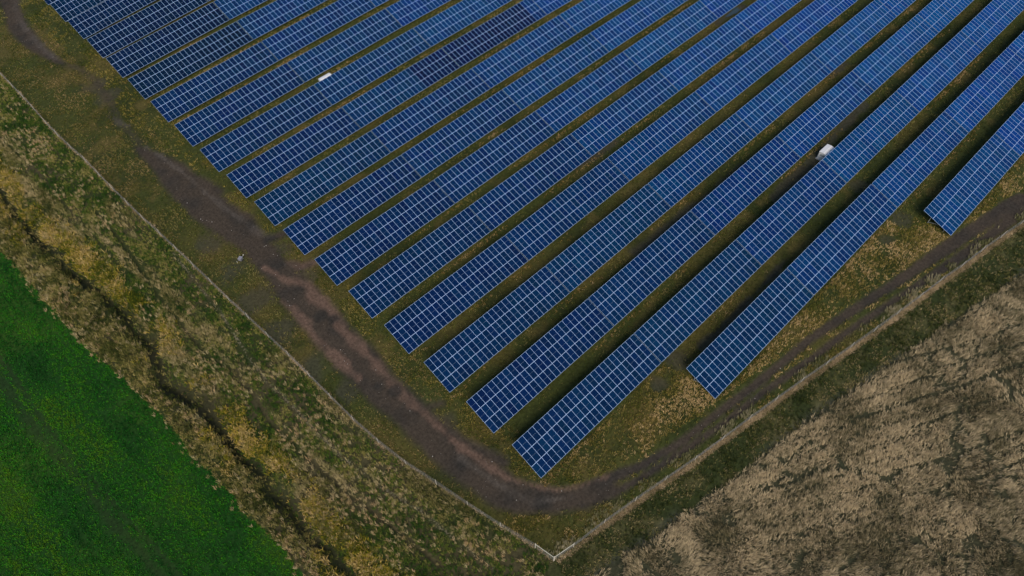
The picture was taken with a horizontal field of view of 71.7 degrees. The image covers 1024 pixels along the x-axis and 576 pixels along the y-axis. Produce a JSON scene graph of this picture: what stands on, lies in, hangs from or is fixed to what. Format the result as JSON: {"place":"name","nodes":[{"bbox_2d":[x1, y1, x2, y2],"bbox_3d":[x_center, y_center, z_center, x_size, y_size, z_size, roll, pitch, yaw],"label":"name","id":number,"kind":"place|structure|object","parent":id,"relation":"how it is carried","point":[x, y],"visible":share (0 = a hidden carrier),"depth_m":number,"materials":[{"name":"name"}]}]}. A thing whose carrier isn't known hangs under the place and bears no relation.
{"place":"outdoors","nodes":[
{"label":"outdoors","id":0,"kind":"place"},
{"bbox_2d":[0,254,302,575],"bbox_3d":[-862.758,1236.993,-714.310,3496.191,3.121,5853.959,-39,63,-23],"label":"green field","id":1,"kind":"structure","parent":0,"point":[35,430],"depth_m":104.52,"materials":[{"name":"plant"}]},
{"bbox_2d":[0,185,361,575],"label":"ditch","id":2,"kind":"object","parent":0,"point":[181,389],"visible":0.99,"depth_m":112.90,"materials":[{"name":"soil"}]},
{"bbox_2d":[0,206,307,565],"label":"scrub","id":3,"kind":"object","parent":2,"relation":"on","point":[116,328],"visible":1,"depth_m":119.14,"materials":[{"name":"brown plant"}]},
{"bbox_2d":[0,148,417,575],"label":"yellow weeds","id":4,"kind":"object","parent":2,"relation":"on","point":[74,254],"visible":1,"depth_m":110.93,"materials":[{"name":"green plant"}]},
{"bbox_2d":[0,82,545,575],"bbox_3d":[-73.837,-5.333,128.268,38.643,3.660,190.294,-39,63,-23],"label":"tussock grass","id":5,"kind":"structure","parent":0,"point":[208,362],"depth_m":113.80,"materials":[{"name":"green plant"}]},
{"bbox_2d":[0,0,1023,575],"bbox_3d":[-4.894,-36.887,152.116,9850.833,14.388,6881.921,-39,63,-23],"label":"meadow verge","id":6,"kind":"structure","parent":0,"point":[552,568],"depth_m":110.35,"materials":[{"name":"plant"}]},
{"bbox_2d":[0,0,1023,557],"bbox_3d":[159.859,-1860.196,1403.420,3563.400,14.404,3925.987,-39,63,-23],"label":"ground","id":7,"kind":"structure","parent":0,"point":[316,364],"depth_m":132.79,"materials":[{"name":"green plant"}]},
{"bbox_2d":[44,0,56,4],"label":"solar table","id":8,"kind":"object","parent":7,"relation":"on","point":[48,2],"visible":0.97,"depth_m":173.25,"materials":[{"name":"glass"}]},
{"bbox_2d":[50,0,104,20],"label":"solar table","id":9,"kind":"object","parent":7,"relation":"on","point":[66,10],"visible":0.99,"depth_m":170.22,"materials":[{"name":"glass"}]},
{"bbox_2d":[68,0,154,38],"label":"solar table","id":10,"kind":"object","parent":7,"relation":"on","point":[105,14],"visible":1,"depth_m":167.42,"materials":[{"name":"glass"}]},
{"bbox_2d":[87,0,206,57],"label":"solar table","id":11,"kind":"object","parent":7,"relation":"on","point":[146,21],"visible":1,"depth_m":164.82,"materials":[{"name":"glass"}]},
{"bbox_2d":[106,2,227,76],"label":"solar table","id":12,"kind":"object","parent":7,"relation":"on","point":[130,59],"visible":1,"depth_m":161.54,"materials":[{"name":"glass"}]},
{"bbox_2d":[128,22,252,98],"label":"solar table","id":13,"kind":"object","parent":7,"relation":"on","point":[198,55],"visible":1,"depth_m":157.60,"materials":[{"name":"glass"}]},
{"bbox_2d":[151,42,277,121],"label":"solar table","id":14,"kind":"object","parent":7,"relation":"on","point":[189,95],"visible":1,"depth_m":153.61,"materials":[{"name":"glass"}]},
{"bbox_2d":[175,63,303,145],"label":"solar table","id":15,"kind":"object","parent":7,"relation":"on","point":[242,102],"visible":1,"depth_m":149.59,"materials":[{"name":"glass"}]},
{"bbox_2d":[214,0,266,18],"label":"solar table","id":16,"kind":"object","parent":7,"relation":"on","point":[230,9],"visible":1,"depth_m":167.67,"materials":[{"name":"glass"}]},
{"bbox_2d":[200,86,331,171],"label":"solar table","id":17,"kind":"object","parent":7,"relation":"on","point":[235,145],"visible":1,"depth_m":145.55,"materials":[{"name":"glass"}]},
{"bbox_2d":[0,73,553,560],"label":"wire fence","id":18,"kind":"object","parent":7,"relation":"on","point":[540,549],"visible":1,"depth_m":114.83,"materials":[{"name":"metal"}]},
{"bbox_2d":[237,0,326,38],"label":"solar table","id":19,"kind":"object","parent":7,"relation":"on","point":[264,20],"visible":1,"depth_m":165.68,"materials":[{"name":"glass"}]},
{"bbox_2d":[227,108,359,197],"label":"solar table","id":20,"kind":"object","parent":7,"relation":"on","point":[266,168],"visible":1,"depth_m":141.57,"materials":[{"name":"glass"}]},
{"bbox_2d":[262,0,374,59],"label":"solar table","id":21,"kind":"object","parent":7,"relation":"on","point":[282,44],"visible":1,"depth_m":163.52,"materials":[{"name":"glass"}]},
{"bbox_2d":[255,131,389,225],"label":"solar table","id":22,"kind":"object","parent":7,"relation":"on","point":[289,198],"visible":1,"depth_m":137.48,"materials":[{"name":"glass"}]},
{"bbox_2d":[318,73,330,81],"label":"transformer cabin","id":23,"kind":"object","parent":7,"relation":"on","point":[324,76],"visible":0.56,"depth_m":153.33,"materials":[{"name":"metal"}]},
{"bbox_2d":[287,9,401,81],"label":"solar table","id":24,"kind":"object","parent":7,"relation":"on","point":[333,51],"visible":1,"depth_m":159.95,"materials":[{"name":"glass"}]},
{"bbox_2d":[284,155,420,254],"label":"solar table","id":25,"kind":"object","parent":7,"relation":"on","point":[360,199],"visible":1,"depth_m":133.40,"materials":[{"name":"glass"}]},
{"bbox_2d":[314,28,429,104],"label":"solar table","id":26,"kind":"object","parent":7,"relation":"on","point":[349,79],"visible":0.99,"depth_m":156.03,"materials":[{"name":"glass"}]},
{"bbox_2d":[370,0,387,6],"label":"solar table","id":27,"kind":"object","parent":7,"relation":"on","point":[376,3],"visible":0.95,"depth_m":169.31,"materials":[{"name":"glass"}]},
{"bbox_2d":[315,181,453,284],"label":"solar table","id":28,"kind":"object","parent":7,"relation":"on","point":[359,249],"visible":1,"depth_m":129.29,"materials":[{"name":"glass"}]},
{"bbox_2d":[342,49,459,127],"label":"solar table","id":29,"kind":"object","parent":7,"relation":"on","point":[368,107],"visible":1,"depth_m":152.16,"materials":[{"name":"glass"}]},
{"bbox_2d":[386,0,449,25],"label":"solar table","id":30,"kind":"object","parent":7,"relation":"on","point":[404,12],"visible":1,"depth_m":167.32,"materials":[{"name":"glass"}]},
{"bbox_2d":[349,207,490,317],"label":"solar table","id":31,"kind":"object","parent":7,"relation":"on","point":[400,276],"visible":1,"depth_m":125.11,"materials":[{"name":"glass"}]},
{"bbox_2d":[371,69,489,151],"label":"solar table","id":32,"kind":"object","parent":7,"relation":"on","point":[395,132],"visible":1,"depth_m":148.16,"materials":[{"name":"glass"}]},
{"bbox_2d":[384,236,527,352],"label":"solar table","id":33,"kind":"object","parent":7,"relation":"on","point":[429,314],"visible":1,"depth_m":120.87,"materials":[{"name":"glass"}]},
{"bbox_2d":[402,90,521,176],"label":"solar table","id":34,"kind":"object","parent":7,"relation":"on","point":[447,142],"visible":1,"depth_m":144.15,"materials":[{"name":"glass"}]},
{"bbox_2d":[414,0,510,46],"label":"solar table","id":35,"kind":"object","parent":7,"relation":"on","point":[443,25],"visible":0.99,"depth_m":165.43,"materials":[{"name":"glass"}]},
{"bbox_2d":[442,0,545,66],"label":"solar table","id":36,"kind":"object","parent":7,"relation":"on","point":[486,36],"visible":1,"depth_m":162.76,"materials":[{"name":"glass"}]},
{"bbox_2d":[434,112,554,202],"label":"solar table","id":37,"kind":"object","parent":7,"relation":"on","point":[456,183],"visible":0.99,"depth_m":140.07,"materials":[{"name":"glass"}]},
{"bbox_2d":[424,267,568,391],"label":"solar table","id":38,"kind":"object","parent":7,"relation":"on","point":[471,355],"visible":1,"depth_m":116.56,"materials":[{"name":"glass"}]},
{"bbox_2d":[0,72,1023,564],"bbox_3d":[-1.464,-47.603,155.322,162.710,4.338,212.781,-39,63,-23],"label":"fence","id":39,"kind":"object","parent":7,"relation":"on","point":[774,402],"visible":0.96,"depth_m":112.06,"materials":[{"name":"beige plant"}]},
{"bbox_2d":[472,15,576,87],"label":"solar table","id":40,"kind":"object","parent":7,"relation":"on","point":[514,57],"visible":1,"depth_m":158.80,"materials":[{"name":"glass"}]},
{"bbox_2d":[469,135,590,230],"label":"solar table","id":41,"kind":"object","parent":7,"relation":"on","point":[498,205],"visible":1,"depth_m":135.93,"materials":[{"name":"glass"}]},
{"bbox_2d":[466,299,613,432],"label":"solar table","id":42,"kind":"object","parent":7,"relation":"on","point":[510,399],"visible":1,"depth_m":112.36,"materials":[{"name":"glass"}]},
{"bbox_2d":[533,0,570,13],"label":"solar table","id":43,"kind":"object","parent":7,"relation":"on","point":[547,6],"visible":0.98,"depth_m":169.27,"materials":[{"name":"glass"}]},
{"bbox_2d":[502,33,607,109],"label":"solar table","id":44,"kind":"object","parent":7,"relation":"on","point":[537,83],"visible":1,"depth_m":154.81,"materials":[{"name":"glass"}]},
{"bbox_2d":[506,159,628,259],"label":"solar table","id":45,"kind":"object","parent":7,"relation":"on","point":[541,229],"visible":1,"depth_m":131.71,"materials":[{"name":"glass"}]},
{"bbox_2d":[122,0,1023,486],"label":"edge straw","id":46,"kind":"object","parent":7,"relation":"on","point":[600,156],"visible":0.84,"depth_m":144.47,"materials":[{"name":"beige plant"}]},
{"bbox_2d":[512,334,659,477],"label":"solar table","id":47,"kind":"object","parent":7,"relation":"on","point":[588,412],"visible":1,"depth_m":108.16,"materials":[{"name":"glass"}]},
{"bbox_2d":[536,52,641,131],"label":"solar table","id":48,"kind":"object","parent":7,"relation":"on","point":[572,103],"visible":0.99,"depth_m":150.73,"materials":[{"name":"glass"}]},
{"bbox_2d":[560,0,629,32],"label":"solar table","id":49,"kind":"object","parent":7,"relation":"on","point":[580,16],"visible":1,"depth_m":167.13,"materials":[{"name":"glass"}]},
{"bbox_2d":[546,184,669,291],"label":"solar table","id":50,"kind":"object","parent":7,"relation":"on","point":[598,246],"visible":1,"depth_m":127.40,"materials":[{"name":"glass"}]},
{"bbox_2d":[571,72,677,155],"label":"solar table","id":51,"kind":"object","parent":7,"relation":"on","point":[609,124],"visible":1,"depth_m":146.57,"materials":[{"name":"glass"}]},
{"bbox_2d":[591,0,683,51],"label":"solar table","id":52,"kind":"object","parent":7,"relation":"on","point":[622,27],"visible":1,"depth_m":164.89,"materials":[{"name":"glass"}]},
{"bbox_2d":[589,211,713,325],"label":"solar table","id":53,"kind":"object","parent":7,"relation":"on","point":[639,270],"visible":0.98,"depth_m":123.17,"materials":[{"name":"glass"}]},
{"bbox_2d":[608,92,715,179],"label":"solar table","id":54,"kind":"object","parent":7,"relation":"on","point":[690,113],"visible":1,"depth_m":142.35,"materials":[{"name":"glass"}]},
{"bbox_2d":[623,1,717,70],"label":"solar table","id":55,"kind":"object","parent":7,"relation":"on","point":[656,45],"visible":1,"depth_m":161.48,"materials":[{"name":"glass"}]},
{"bbox_2d":[635,240,760,361],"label":"solar table","id":56,"kind":"object","parent":7,"relation":"on","point":[682,323],"visible":1,"depth_m":118.92,"materials":[{"name":"glass"}]},
{"bbox_2d":[648,114,756,206],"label":"solar table","id":57,"kind":"object","parent":7,"relation":"on","point":[713,149],"visible":0.99,"depth_m":138.01,"materials":[{"name":"glass"}]},
{"bbox_2d":[659,17,753,90],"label":"solar table","id":58,"kind":"object","parent":7,"relation":"on","point":[687,67],"visible":1,"depth_m":157.25,"materials":[{"name":"glass"}]},
{"bbox_2d":[700,0,743,17],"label":"solar table","id":59,"kind":"object","parent":7,"relation":"on","point":[718,8],"visible":0.98,"depth_m":168.23,"materials":[{"name":"glass"}]},
{"bbox_2d":[726,7,740,16],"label":"puddle","id":60,"kind":"object","parent":7,"relation":"on","point":[735,10],"visible":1,"depth_m":168.91,"materials":[{"name":"grey liquid"}]},
{"bbox_2d":[695,34,790,111],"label":"solar table","id":61,"kind":"object","parent":7,"relation":"on","point":[757,62],"visible":0.97,"depth_m":152.96,"materials":[{"name":"glass"}]},
{"bbox_2d":[691,136,799,234],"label":"solar table","id":62,"kind":"object","parent":7,"relation":"on","point":[720,206],"visible":0.98,"depth_m":133.74,"materials":[{"name":"glass"}]},
{"bbox_2d":[686,269,812,397],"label":"solar table","id":63,"kind":"object","parent":7,"relation":"on","point":[753,328],"visible":1,"depth_m":115.01,"materials":[{"name":"glass"}]},
{"bbox_2d":[502,158,1023,550],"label":"straw grass","id":64,"kind":"structure","parent":7,"relation":"on","point":[814,311],"depth_m":114.55,"materials":[{"name":"beige plant"}]},
{"bbox_2d":[735,0,800,34],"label":"solar table","id":65,"kind":"object","parent":7,"relation":"on","point":[756,17],"visible":1,"depth_m":165.59,"materials":[{"name":"glass"}]},
{"bbox_2d":[736,53,830,133],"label":"solar table","id":66,"kind":"object","parent":7,"relation":"on","point":[778,97],"visible":1,"depth_m":148.55,"materials":[{"name":"glass"}]},
{"bbox_2d":[554,220,1023,560],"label":"wire fence","id":67,"kind":"object","parent":7,"relation":"on","point":[722,438],"visible":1,"depth_m":109.42,"materials":[{"name":"metal"}]},
{"bbox_2d":[736,160,845,264],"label":"solar table","id":68,"kind":"object","parent":7,"relation":"on","point":[808,195],"visible":0.99,"depth_m":129.43,"materials":[{"name":"glass"}]},
{"bbox_2d":[771,0,855,52],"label":"solar table","id":69,"kind":"object","parent":7,"relation":"on","point":[796,31],"visible":1,"depth_m":162.76,"materials":[{"name":"glass"}]},
{"bbox_2d":[815,144,833,162],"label":"transformer cabin","id":70,"kind":"object","parent":7,"relation":"on","point":[826,150],"visible":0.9,"depth_m":138.04,"materials":[{"name":"metal"}]},
{"bbox_2d":[777,71,873,156],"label":"solar table","id":71,"kind":"object","parent":7,"relation":"on","point":[829,111],"visible":1,"depth_m":144.24,"materials":[{"name":"glass"}]},
{"bbox_2d":[787,184,896,294],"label":"solar table","id":72,"kind":"object","parent":7,"relation":"on","point":[822,259],"visible":1,"depth_m":125.47,"materials":[{"name":"glass"}]},
{"bbox_2d":[811,0,896,70],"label":"solar table","id":73,"kind":"object","parent":7,"relation":"on","point":[868,22],"visible":1,"depth_m":159.06,"materials":[{"name":"glass"}]},
{"bbox_2d":[822,92,918,182],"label":"solar table","id":74,"kind":"object","parent":7,"relation":"on","point":[863,151],"visible":1,"depth_m":139.86,"materials":[{"name":"glass"}]},
{"bbox_2d":[853,14,937,90],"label":"solar table","id":75,"kind":"object","parent":7,"relation":"on","point":[868,71],"visible":1,"depth_m":154.61,"materials":[{"name":"glass"}]},
{"bbox_2d":[879,0,914,15],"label":"solar table","id":76,"kind":"object","parent":7,"relation":"on","point":[896,7],"visible":0.98,"depth_m":165.26,"materials":[{"name":"glass"}]},
{"bbox_2d":[872,112,967,207],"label":"solar table","id":77,"kind":"object","parent":7,"relation":"on","point":[913,165],"visible":0.99,"depth_m":135.84,"materials":[{"name":"glass"}]},
{"bbox_2d":[897,31,982,111],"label":"solar table","id":78,"kind":"object","parent":7,"relation":"on","point":[957,54],"visible":0.99,"depth_m":150.16,"materials":[{"name":"glass"}]},
{"bbox_2d":[918,0,972,31],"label":"solar table","id":79,"kind":"object","parent":7,"relation":"on","point":[949,11],"visible":0.99,"depth_m":162.08,"materials":[{"name":"glass"}]},
{"bbox_2d":[924,134,1019,234],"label":"solar table","id":80,"kind":"object","parent":7,"relation":"on","point":[982,171],"visible":1,"depth_m":131.74,"materials":[{"name":"glass"}]},
{"bbox_2d":[945,48,1023,131],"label":"solar table","id":81,"kind":"object","parent":7,"relation":"on","point":[972,105],"visible":1,"depth_m":145.98,"materials":[{"name":"glass"}]},
{"bbox_2d":[961,0,1023,49],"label":"solar table","id":82,"kind":"object","parent":7,"relation":"on","point":[981,30],"visible":1,"depth_m":158.76,"materials":[{"name":"glass"}]},
{"bbox_2d":[995,102,1023,155],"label":"solar table","id":83,"kind":"object","parent":7,"relation":"on","point":[1011,128],"visible":0.98,"depth_m":138.63,"materials":[{"name":"glass"}]},
{"bbox_2d":[1008,31,1023,60],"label":"solar table","id":84,"kind":"object","parent":7,"relation":"on","point":[1016,46],"visible":0.98,"depth_m":152.42,"materials":[{"name":"glass"}]},
{"bbox_2d":[0,0,1023,515],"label":"dirt track","id":85,"kind":"structure","parent":0,"point":[466,462],"depth_m":116.50,"materials":[{"name":"soil"}]},
{"bbox_2d":[22,41,780,492],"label":"track stones","id":86,"kind":"object","parent":85,"relation":"on","point":[340,349],"visible":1,"depth_m":115.01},
{"bbox_2d":[545,208,1023,575],"bbox_3d":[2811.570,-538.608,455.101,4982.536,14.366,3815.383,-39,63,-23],"label":"grass verge","id":87,"kind":"object","parent":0,"point":[674,508],"depth_m":108.83,"materials":[{"name":"plant"}]},
{"bbox_2d":[594,274,1023,575],"bbox_3d":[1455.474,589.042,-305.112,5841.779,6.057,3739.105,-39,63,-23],"label":"crop field","id":88,"kind":"structure","parent":0,"point":[616,569],"depth_m":102.35,"materials":[{"name":"beige plant"}]}
]}

